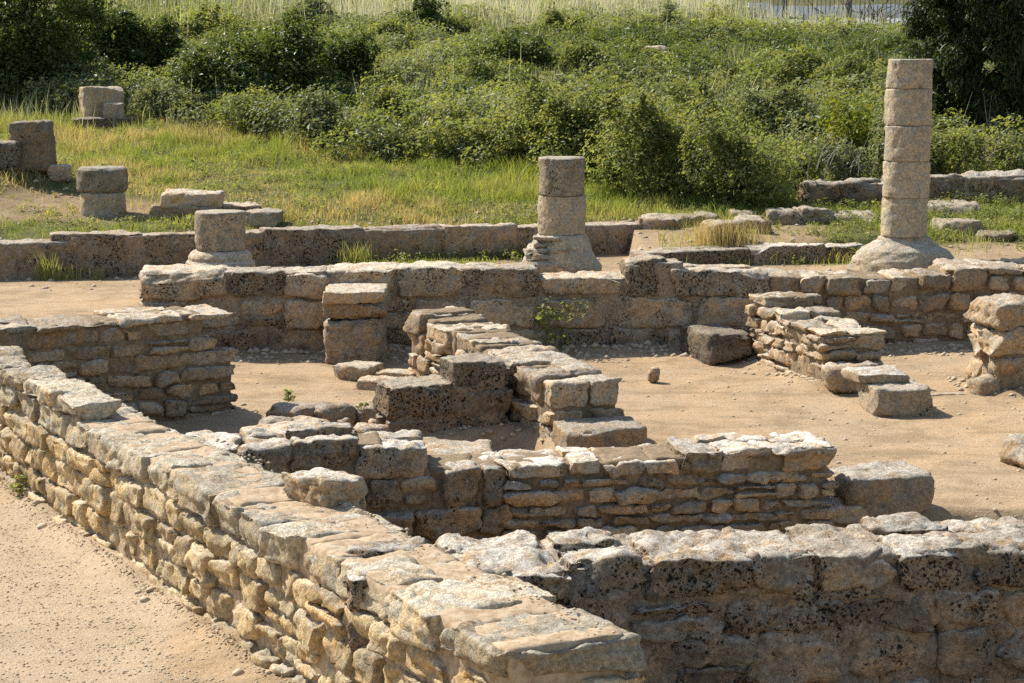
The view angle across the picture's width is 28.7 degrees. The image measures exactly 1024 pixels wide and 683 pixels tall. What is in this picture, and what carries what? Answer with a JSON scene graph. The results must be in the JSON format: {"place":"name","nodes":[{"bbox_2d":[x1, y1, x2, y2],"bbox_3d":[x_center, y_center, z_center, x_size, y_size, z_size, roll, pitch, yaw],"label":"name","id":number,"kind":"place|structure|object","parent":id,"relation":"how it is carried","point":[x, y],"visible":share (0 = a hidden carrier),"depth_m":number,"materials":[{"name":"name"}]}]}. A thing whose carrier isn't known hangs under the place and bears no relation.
{"place":"outdoors","nodes":[
{"label":"outdoors","id":0,"kind":"place"},
{"bbox_2d":[0,478,294,682],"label":"gravel","id":1,"kind":"structure","parent":0,"point":[132,622],"depth_m":10.66,"materials":[{"name":"beige gravel"}]},
{"bbox_2d":[0,179,1022,290],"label":"gravel","id":2,"kind":"structure","parent":0,"point":[116,277],"depth_m":24.01,"materials":[{"name":"stone"}]},
{"bbox_2d":[0,0,1023,682],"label":"ground","id":3,"kind":"structure","parent":0,"point":[922,442],"depth_m":16.58,"materials":[{"name":"beige soil"}]},
{"bbox_2d":[0,140,21,171],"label":"stone block","id":4,"kind":"structure","parent":3,"relation":"on","point":[10,154],"depth_m":25.77,"materials":[{"name":"stone"}]},
{"bbox_2d":[8,119,56,171],"bbox_3d":[-6.265,-2.562,26.194,0.562,0.684,0.538,0,8,0],"label":"column stump","id":5,"kind":"object","parent":3,"relation":"on","point":[36,139],"visible":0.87,"depth_m":25.96,"materials":[{"name":"stone"}]},
{"bbox_2d":[30,251,62,280],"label":"weed","id":6,"kind":"object","parent":3,"relation":"on","point":[45,274],"visible":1,"depth_m":22.21,"materials":[{"name":"green plant"}]},
{"bbox_2d":[47,164,71,181],"bbox_3d":[-5.933,-2.207,26.204,0.317,0.242,0.436,-1,8,-8],"label":"stone block","id":7,"kind":"object","parent":3,"relation":"on","point":[59,172],"depth_m":26.02,"materials":[{"name":"stone"}]},
{"bbox_2d":[0,0,125,109],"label":"bush","id":8,"kind":"object","parent":3,"relation":"on","point":[31,43],"visible":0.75,"depth_m":35.34,"materials":[{"name":"green plant"}]},
{"bbox_2d":[28,42,126,107],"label":"bush","id":9,"kind":"object","parent":3,"relation":"on","point":[81,66],"visible":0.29,"depth_m":35.65,"materials":[{"name":"green plant"}]},
{"bbox_2d":[76,165,127,217],"bbox_3d":[-5.024,-1.828,24.552,0.630,0.635,0.618,0,8,0],"label":"column stump","id":10,"kind":"object","parent":3,"relation":"on","point":[102,189],"visible":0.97,"depth_m":24.31,"materials":[{"name":"stone"}]},
{"bbox_2d":[70,116,139,129],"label":"stone slab","id":11,"kind":"structure","parent":3,"relation":"on","point":[101,122],"depth_m":32.92,"materials":[{"name":"stone"}]},
{"bbox_2d":[78,86,124,116],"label":"stone block","id":12,"kind":"structure","parent":11,"relation":"on","point":[99,97],"depth_m":33.12,"materials":[{"name":"stone"}]},
{"bbox_2d":[103,102,124,117],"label":"stone block","id":13,"kind":"structure","parent":11,"relation":"on","point":[113,110],"depth_m":32.98,"materials":[{"name":"stone"}]},
{"bbox_2d":[0,304,237,420],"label":"stone wall","id":14,"kind":"structure","parent":3,"relation":"on","point":[162,363],"depth_m":16.21,"materials":[{"name":"stone"}]},
{"bbox_2d":[62,0,196,78],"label":"bush","id":15,"kind":"object","parent":3,"relation":"on","point":[134,41],"visible":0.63,"depth_m":38.55,"materials":[{"name":"green plant"}]},
{"bbox_2d":[125,66,214,120],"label":"bush","id":16,"kind":"object","parent":3,"relation":"on","point":[166,94],"visible":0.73,"depth_m":33.50,"materials":[{"name":"green plant"}]},
{"bbox_2d":[148,203,220,219],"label":"stone slab","id":17,"kind":"structure","parent":3,"relation":"on","point":[156,210],"depth_m":24.11,"materials":[{"name":"stone"}]},
{"bbox_2d":[160,188,224,208],"bbox_3d":[-3.895,-1.743,24.380,0.758,0.223,0.671,0,8,0],"label":"stone slab","id":18,"kind":"object","parent":17,"relation":"on","point":[170,198],"depth_m":24.10,"materials":[{"name":"stone"}]},
{"bbox_2d":[159,0,257,42],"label":"bush","id":19,"kind":"object","parent":3,"relation":"on","point":[197,27],"visible":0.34,"depth_m":45.73,"materials":[{"name":"green plant"}]},
{"bbox_2d":[149,13,277,113],"bbox_3d":[-5.020,-4.598,34.559,2.329,2.126,2.250,0,8,0],"label":"bush","id":20,"kind":"object","parent":3,"relation":"on","point":[217,62],"visible":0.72,"depth_m":34.10,"materials":[{"name":"green plant"}]},
{"bbox_2d":[185,209,255,266],"bbox_3d":[-3.071,-0.994,21.065,0.747,0.767,0.743,0,8,0],"label":"column stump","id":21,"kind":"object","parent":3,"relation":"on","point":[220,236],"visible":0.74,"depth_m":20.83,"materials":[{"name":"stone"}]},
{"bbox_2d":[214,76,293,136],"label":"bush","id":22,"kind":"object","parent":3,"relation":"on","point":[242,112],"visible":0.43,"depth_m":31.89,"materials":[{"name":"green plant"}]},
{"bbox_2d":[245,207,283,227],"bbox_3d":[-3.011,-1.477,24.049,0.490,0.228,0.635,0,8,0],"label":"stone block","id":23,"kind":"object","parent":3,"relation":"on","point":[265,217],"depth_m":23.79,"materials":[{"name":"stone"}]},
{"bbox_2d":[239,419,313,434],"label":"stone slab","id":24,"kind":"structure","parent":3,"relation":"on","point":[280,427],"depth_m":15.33,"materials":[{"name":"stone"}]},
{"bbox_2d":[218,0,348,101],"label":"bush","id":25,"kind":"object","parent":3,"relation":"on","point":[299,57],"visible":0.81,"depth_m":34.78,"materials":[{"name":"green plant"}]},
{"bbox_2d":[261,0,346,28],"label":"bush","id":26,"kind":"object","parent":3,"relation":"on","point":[312,4],"visible":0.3,"depth_m":47.58,"materials":[{"name":"green plant"}]},
{"bbox_2d":[281,77,352,145],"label":"bush","id":27,"kind":"object","parent":3,"relation":"on","point":[317,108],"visible":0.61,"depth_m":30.51,"materials":[{"name":"green plant"}]},
{"bbox_2d":[0,221,643,279],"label":"stone wall","id":28,"kind":"structure","parent":3,"relation":"on","point":[119,253],"depth_m":23.08,"materials":[{"name":"stone"}]},
{"bbox_2d":[0,346,646,682],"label":"stone wall","id":29,"kind":"structure","parent":3,"relation":"on","point":[203,534],"depth_m":9.78,"materials":[{"name":"stone"}]},
{"bbox_2d":[281,467,367,510],"bbox_3d":[-0.965,0.780,10.253,0.436,0.261,0.331,7,11,42],"label":"loose stone","id":30,"kind":"object","parent":29,"relation":"on","point":[322,487],"visible":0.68,"depth_m":10.13,"materials":[{"name":"stone"}]},
{"bbox_2d":[153,438,615,648],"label":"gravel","id":31,"kind":"structure","parent":29,"relation":"on","point":[445,547],"depth_m":9.17,"materials":[{"name":"beige gravel"}]},
{"bbox_2d":[258,399,390,433],"bbox_3d":[-1.481,0.670,16.081,1.112,0.309,1.220,0,8,0],"label":"rubble heap","id":32,"kind":"object","parent":3,"relation":"on","point":[364,421],"visible":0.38,"depth_m":16.16,"materials":[{"name":"stone"}]},
{"bbox_2d":[328,238,378,263],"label":"grass tuft","id":33,"kind":"object","parent":3,"relation":"on","point":[358,258],"visible":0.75,"depth_m":23.04,"materials":[{"name":"green plant"}]},
{"bbox_2d":[321,282,391,364],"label":"stone pier","id":34,"kind":"structure","parent":3,"relation":"on","point":[354,322],"depth_m":19.50,"materials":[{"name":"stone"}]},
{"bbox_2d":[303,5,410,95],"bbox_3d":[-3.053,-4.960,36.019,2.562,2.155,1.786,0,8,0],"label":"bush","id":35,"kind":"object","parent":3,"relation":"on","point":[357,50],"visible":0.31,"depth_m":35.99,"materials":[{"name":"green plant"}]},
{"bbox_2d":[332,360,383,380],"bbox_3d":[-1.464,0.276,18.748,0.448,0.172,0.408,3,9,18],"label":"stone","id":36,"kind":"object","parent":3,"relation":"on","point":[355,370],"visible":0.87,"depth_m":18.59,"materials":[{"name":"stone"}]},
{"bbox_2d":[356,375,392,390],"bbox_3d":[-1.214,0.384,18.068,0.366,0.147,0.350,3,9,20],"label":"kerb stone","id":37,"kind":"object","parent":3,"relation":"on","point":[365,383],"visible":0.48,"depth_m":17.95,"materials":[{"name":"stone"}]},
{"bbox_2d":[358,10,421,48],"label":"bush","id":38,"kind":"object","parent":3,"relation":"on","point":[390,26],"visible":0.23,"depth_m":42.28,"materials":[{"name":"green plant"}]},
{"bbox_2d":[353,58,448,123],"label":"bush","id":39,"kind":"object","parent":3,"relation":"on","point":[390,92],"visible":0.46,"depth_m":31.69,"materials":[{"name":"green plant"}]},
{"bbox_2d":[308,255,522,264],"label":"grass tuft","id":40,"kind":"object","parent":3,"relation":"on","point":[441,259],"visible":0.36,"depth_m":23.14,"materials":[{"name":"green plant"}]},
{"bbox_2d":[393,0,473,39],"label":"bush","id":41,"kind":"object","parent":3,"relation":"on","point":[425,10],"visible":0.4,"depth_m":46.33,"materials":[{"name":"green plant"}]},
{"bbox_2d":[372,352,512,432],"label":"stone wall","id":42,"kind":"structure","parent":3,"relation":"on","point":[468,389],"depth_m":15.86,"materials":[{"name":"stone"}]},
{"bbox_2d":[414,94,478,131],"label":"bush","id":43,"kind":"object","parent":3,"relation":"on","point":[459,107],"visible":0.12,"depth_m":30.47,"materials":[{"name":"green plant"}]},
{"bbox_2d":[138,254,770,350],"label":"stone wall","id":44,"kind":"structure","parent":3,"relation":"on","point":[655,299],"depth_m":20.20,"materials":[{"name":"stone"}]},
{"bbox_2d":[423,437,491,454],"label":"stone slab","id":45,"kind":"structure","parent":3,"relation":"on","point":[434,445],"depth_m":13.45,"materials":[{"name":"stone"}]},
{"bbox_2d":[0,0,923,137],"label":"hillside grass","id":46,"kind":"structure","parent":3,"relation":"on","point":[377,6],"depth_m":48.86,"materials":[{"name":"green plant"}]},
{"bbox_2d":[29,0,914,112],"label":"dry stalks","id":47,"kind":"object","parent":3,"relation":"on","point":[373,3],"visible":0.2,"depth_m":48.95,"materials":[{"name":"beige plant"}]},
{"bbox_2d":[431,45,522,92],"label":"bush","id":48,"kind":"object","parent":3,"relation":"on","point":[473,62],"visible":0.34,"depth_m":36.24,"materials":[{"name":"green plant"}]},
{"bbox_2d":[0,92,1023,348],"bbox_3d":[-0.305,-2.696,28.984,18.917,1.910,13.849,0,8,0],"label":"meadow grass","id":49,"kind":"structure","parent":3,"relation":"on","point":[171,136],"depth_m":26.81,"materials":[{"name":"green plant"}]},
{"bbox_2d":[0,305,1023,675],"bbox_3d":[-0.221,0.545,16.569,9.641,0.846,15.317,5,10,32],"label":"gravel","id":50,"kind":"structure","parent":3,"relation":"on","point":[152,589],"depth_m":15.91,"materials":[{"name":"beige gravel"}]},
{"bbox_2d":[0,0,1023,173],"bbox_3d":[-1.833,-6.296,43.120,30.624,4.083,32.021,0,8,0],"label":"undergrowth","id":51,"kind":"object","parent":3,"relation":"on","point":[437,132],"visible":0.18,"depth_m":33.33,"materials":[{"name":"green plant"}]},
{"bbox_2d":[185,421,839,544],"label":"stone wall","id":52,"kind":"structure","parent":3,"relation":"on","point":[770,482],"depth_m":12.63,"materials":[{"name":"stone"}]},
{"bbox_2d":[402,306,624,438],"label":"stone wall","id":53,"kind":"structure","parent":3,"relation":"on","point":[548,385],"depth_m":16.19,"materials":[{"name":"stone"}]},
{"bbox_2d":[469,56,561,164],"bbox_3d":[0.111,-3.171,28.991,1.543,1.910,1.508,0,8,0],"label":"bush","id":54,"kind":"object","parent":3,"relation":"on","point":[514,144],"visible":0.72,"depth_m":28.84,"materials":[{"name":"green plant"}]},
{"bbox_2d":[471,20,560,75],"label":"bush","id":55,"kind":"object","parent":3,"relation":"on","point":[534,47],"visible":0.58,"depth_m":38.71,"materials":[{"name":"green plant"}]},
{"bbox_2d":[27,348,1023,517],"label":"gravel","id":56,"kind":"structure","parent":3,"relation":"on","point":[838,462],"depth_m":16.94,"materials":[{"name":"beige gravel"}]},
{"bbox_2d":[529,296,588,350],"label":"plant","id":57,"kind":"object","parent":3,"relation":"on","point":[553,312],"visible":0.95,"depth_m":20.01,"materials":[{"name":"green plant"}]},
{"bbox_2d":[526,2,591,38],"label":"bush","id":58,"kind":"object","parent":3,"relation":"on","point":[555,14],"visible":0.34,"depth_m":45.21,"materials":[{"name":"green plant"}]},
{"bbox_2d":[522,156,601,272],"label":"column","id":59,"kind":"structure","parent":3,"relation":"on","point":[560,242],"depth_m":21.38,"materials":[{"name":"stone"}]},
{"bbox_2d":[510,61,626,181],"bbox_3d":[0.803,-2.847,27.825,1.729,2.086,1.767,-6,10,-36],"label":"bush","id":60,"kind":"object","parent":3,"relation":"on","point":[560,132],"visible":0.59,"depth_m":27.52,"materials":[{"name":"green plant"}]},
{"bbox_2d":[553,27,605,75],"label":"bush","id":61,"kind":"object","parent":3,"relation":"on","point":[573,55],"visible":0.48,"depth_m":37.69,"materials":[{"name":"green plant"}]},
{"bbox_2d":[551,416,646,447],"bbox_3d":[0.666,0.731,15.261,0.644,0.241,0.515,-2,8,-15],"label":"stone block","id":62,"kind":"object","parent":3,"relation":"on","point":[619,431],"depth_m":15.08,"materials":[{"name":"stone"}]},
{"bbox_2d":[232,340,972,363],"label":"gravel","id":63,"kind":"structure","parent":3,"relation":"on","point":[652,351],"depth_m":20.08,"materials":[{"name":"beige gravel"}]},
{"bbox_2d":[576,57,721,199],"bbox_3d":[1.756,-2.636,26.390,1.992,2.204,1.850,-3,9,-21],"label":"bush","id":64,"kind":"object","parent":3,"relation":"on","point":[663,139],"visible":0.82,"depth_m":26.14,"materials":[{"name":"green plant"}]},
{"bbox_2d":[638,213,686,228],"bbox_3d":[1.877,-1.437,24.434,0.624,0.240,0.629,2,8,11],"label":"stone slab","id":65,"kind":"object","parent":3,"relation":"on","point":[648,220],"depth_m":24.20,"materials":[{"name":"stone"}]},
{"bbox_2d":[625,0,700,31],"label":"bush","id":66,"kind":"object","parent":3,"relation":"on","point":[670,8],"visible":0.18,"depth_m":44.87,"materials":[{"name":"green plant"}]},
{"bbox_2d":[343,512,1023,682],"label":"stone wall","id":67,"kind":"structure","parent":3,"relation":"on","point":[908,597],"depth_m":9.16,"materials":[{"name":"stone"}]},
{"bbox_2d":[672,210,720,225],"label":"stone slab","id":68,"kind":"structure","parent":3,"relation":"on","point":[698,214],"depth_m":24.44,"materials":[{"name":"stone"}]},
{"bbox_2d":[655,67,741,124],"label":"bush","id":69,"kind":"object","parent":3,"relation":"on","point":[681,94],"visible":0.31,"depth_m":32.34,"materials":[{"name":"green plant"}]},
{"bbox_2d":[679,324,753,365],"bbox_3d":[2.042,0.034,19.853,0.554,0.384,0.917,-2,8,-13],"label":"stone block","id":70,"kind":"object","parent":3,"relation":"on","point":[712,345],"depth_m":19.49,"materials":[{"name":"stone"}]},
{"bbox_2d":[632,84,811,208],"bbox_3d":[2.675,-2.390,25.822,2.260,1.860,2.033,0,8,0],"label":"bush","id":71,"kind":"object","parent":3,"relation":"on","point":[751,170],"visible":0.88,"depth_m":25.54,"materials":[{"name":"green plant"}]},
{"bbox_2d":[698,219,747,243],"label":"stone slab","id":72,"kind":"structure","parent":3,"relation":"on","point":[723,223],"depth_m":23.25,"materials":[{"name":"stone"}]},
{"bbox_2d":[670,213,780,246],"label":"grass tuft","id":73,"kind":"object","parent":3,"relation":"on","point":[730,235],"visible":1,"depth_m":23.14,"materials":[{"name":"yellow plant"}]},
{"bbox_2d":[699,23,760,50],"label":"bush","id":74,"kind":"object","parent":3,"relation":"on","point":[721,36],"visible":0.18,"depth_m":41.82,"materials":[{"name":"green plant"}]},
{"bbox_2d":[629,242,863,264],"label":"stone wall","id":75,"kind":"structure","parent":3,"relation":"on","point":[764,252],"depth_m":22.91,"materials":[{"name":"stone"}]},
{"bbox_2d":[733,214,771,232],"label":"stone slab","id":76,"kind":"structure","parent":3,"relation":"on","point":[757,219],"depth_m":23.91,"materials":[{"name":"stone"}]},
{"bbox_2d":[721,67,821,146],"bbox_3d":[3.959,-3.524,30.742,1.682,1.473,1.780,0,8,0],"label":"bush","id":77,"kind":"object","parent":3,"relation":"on","point":[777,100],"visible":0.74,"depth_m":30.63,"materials":[{"name":"green plant"}]},
{"bbox_2d":[764,207,803,224],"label":"stone slab","id":78,"kind":"structure","parent":3,"relation":"on","point":[787,216],"depth_m":24.46,"materials":[{"name":"stone"}]},
{"bbox_2d":[737,31,832,91],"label":"bush","id":79,"kind":"object","parent":3,"relation":"on","point":[797,57],"visible":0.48,"depth_m":36.48,"materials":[{"name":"green plant"}]},
{"bbox_2d":[771,132,841,194],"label":"bush","id":80,"kind":"object","parent":3,"relation":"on","point":[807,164],"visible":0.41,"depth_m":26.61,"materials":[{"name":"green plant"}]},
{"bbox_2d":[792,205,833,223],"bbox_3d":[3.730,-1.563,24.772,0.490,0.261,0.546,0,8,0],"label":"stone slab","id":81,"kind":"object","parent":3,"relation":"on","point":[808,213],"depth_m":24.54,"materials":[{"name":"stone"}]},
{"bbox_2d":[745,291,886,380],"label":"stone wall","id":82,"kind":"structure","parent":3,"relation":"on","point":[799,333],"depth_m":18.71,"materials":[{"name":"stone"}]},
{"bbox_2d":[760,0,916,27],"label":"railing","id":83,"kind":"object","parent":3,"relation":"on","point":[849,4],"visible":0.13,"depth_m":50.70,"materials":[{"name":"grey metal"}]},
{"bbox_2d":[809,73,881,169],"bbox_3d":[4.750,-3.022,28.767,1.204,1.683,1.179,-5,10,-31],"label":"bush","id":84,"kind":"object","parent":3,"relation":"on","point":[847,126],"visible":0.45,"depth_m":28.64,"materials":[{"name":"green plant"}]},
{"bbox_2d":[813,129,878,180],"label":"bush","id":85,"kind":"object","parent":3,"relation":"on","point":[851,167],"visible":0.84,"depth_m":27.15,"materials":[{"name":"green plant"}]},
{"bbox_2d":[808,42,887,99],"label":"bush","id":86,"kind":"object","parent":3,"relation":"on","point":[859,67],"visible":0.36,"depth_m":35.41,"materials":[{"name":"green plant"}]},
{"bbox_2d":[829,495,867,523],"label":"stone block","id":87,"kind":"structure","parent":3,"relation":"on","point":[850,514],"depth_m":12.95,"materials":[{"name":"stone"}]},
{"bbox_2d":[821,360,878,392],"bbox_3d":[3.003,0.329,17.918,0.544,0.315,0.357,-2,8,-11],"label":"stone block","id":88,"kind":"object","parent":3,"relation":"on","point":[835,381],"depth_m":17.77,"materials":[{"name":"stone"}]},
{"bbox_2d":[808,0,908,22],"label":"bare shrub","id":89,"kind":"object","parent":3,"relation":"on","point":[872,14],"visible":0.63,"depth_m":49.62,"materials":[{"name":"green plant"}]},
{"bbox_2d":[827,461,934,517],"bbox_3d":[2.420,0.994,13.247,0.613,0.339,0.560,-2,8,-12],"label":"stone block","id":90,"kind":"object","parent":3,"relation":"on","point":[875,489],"depth_m":13.01,"materials":[{"name":"stone"}]},
{"bbox_2d":[748,3,1023,19],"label":"parapet wall","id":91,"kind":"structure","parent":3,"relation":"on","point":[827,9],"depth_m":55.73,"materials":[{"name":"beige concrete"}]},
{"bbox_2d":[761,257,1023,342],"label":"stone wall","id":92,"kind":"structure","parent":3,"relation":"on","point":[935,299],"depth_m":20.57,"materials":[{"name":"stone"}]},
{"bbox_2d":[856,379,932,417],"bbox_3d":[3.257,0.479,16.958,0.551,0.280,0.616,-1,8,-8],"label":"stone block","id":93,"kind":"object","parent":3,"relation":"on","point":[911,398],"depth_m":16.69,"materials":[{"name":"stone"}]},
{"bbox_2d":[841,365,909,382],"bbox_3d":[3.114,0.286,17.133,0.515,0.122,0.423,-1,8,-6],"label":"stone block","id":94,"kind":"object","parent":93,"relation":"on","point":[882,374],"depth_m":17.01,"materials":[{"name":"stone"}]},
{"bbox_2d":[855,105,942,178],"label":"bush","id":95,"kind":"object","parent":3,"relation":"on","point":[879,151],"visible":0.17,"depth_m":27.60,"materials":[{"name":"green plant"}]},
{"bbox_2d":[847,59,953,271],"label":"column","id":96,"kind":"structure","parent":3,"relation":"on","point":[903,241],"depth_m":21.64,"materials":[{"name":"stone"}]},
{"bbox_2d":[796,169,1023,204],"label":"stone wall","id":97,"kind":"structure","parent":3,"relation":"on","point":[992,184],"depth_m":25.98,"materials":[{"name":"stone"}]},
{"bbox_2d":[928,199,980,214],"bbox_3d":[5.490,-1.701,25.477,0.854,0.195,0.765,0,8,0],"label":"stone slab","id":98,"kind":"object","parent":3,"relation":"on","point":[958,206],"depth_m":25.19,"materials":[{"name":"stone"}]},
{"bbox_2d":[930,218,983,234],"bbox_3d":[5.363,-1.376,24.167,0.615,0.231,0.743,0,8,0],"label":"stone slab","id":99,"kind":"object","parent":3,"relation":"on","point":[974,225],"depth_m":23.86,"materials":[{"name":"stone"}]},
{"bbox_2d":[929,112,992,174],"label":"bush","id":100,"kind":"object","parent":3,"relation":"on","point":[940,156],"visible":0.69,"depth_m":27.75,"materials":[{"name":"green plant"}]},
{"bbox_2d":[901,0,1023,136],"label":"conifer tree","id":101,"kind":"object","parent":3,"relation":"on","point":[964,41],"visible":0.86,"depth_m":30.35,"materials":[{"name":"green plant"}]},
{"bbox_2d":[967,374,999,395],"bbox_3d":[4.203,0.395,17.799,0.248,0.197,0.242,-4,9,-25],"label":"loose stone","id":102,"kind":"object","parent":3,"relation":"on","point":[985,384],"visible":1,"depth_m":17.71,"materials":[{"name":"stone"}]},
{"bbox_2d":[963,293,1023,389],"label":"stone wall","id":103,"kind":"structure","parent":3,"relation":"on","point":[996,336],"depth_m":17.74,"materials":[{"name":"stone"}]},
{"bbox_2d":[974,229,1015,241],"bbox_3d":[5.716,-1.238,23.704,0.501,0.175,0.560,0,8,0],"label":"stone slab","id":104,"kind":"object","parent":3,"relation":"on","point":[1001,235],"depth_m":23.48,"materials":[{"name":"stone"}]},
{"bbox_2d":[978,126,1023,171],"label":"bush","id":105,"kind":"object","parent":3,"relation":"on","point":[1010,160],"visible":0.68,"depth_m":27.92,"materials":[{"name":"green plant"}]},
{"bbox_2d":[998,434,1023,468],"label":"loose stone","id":106,"kind":"object","parent":3,"relation":"on","point":[1011,452],"visible":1,"depth_m":14.74,"materials":[{"name":"stone"}]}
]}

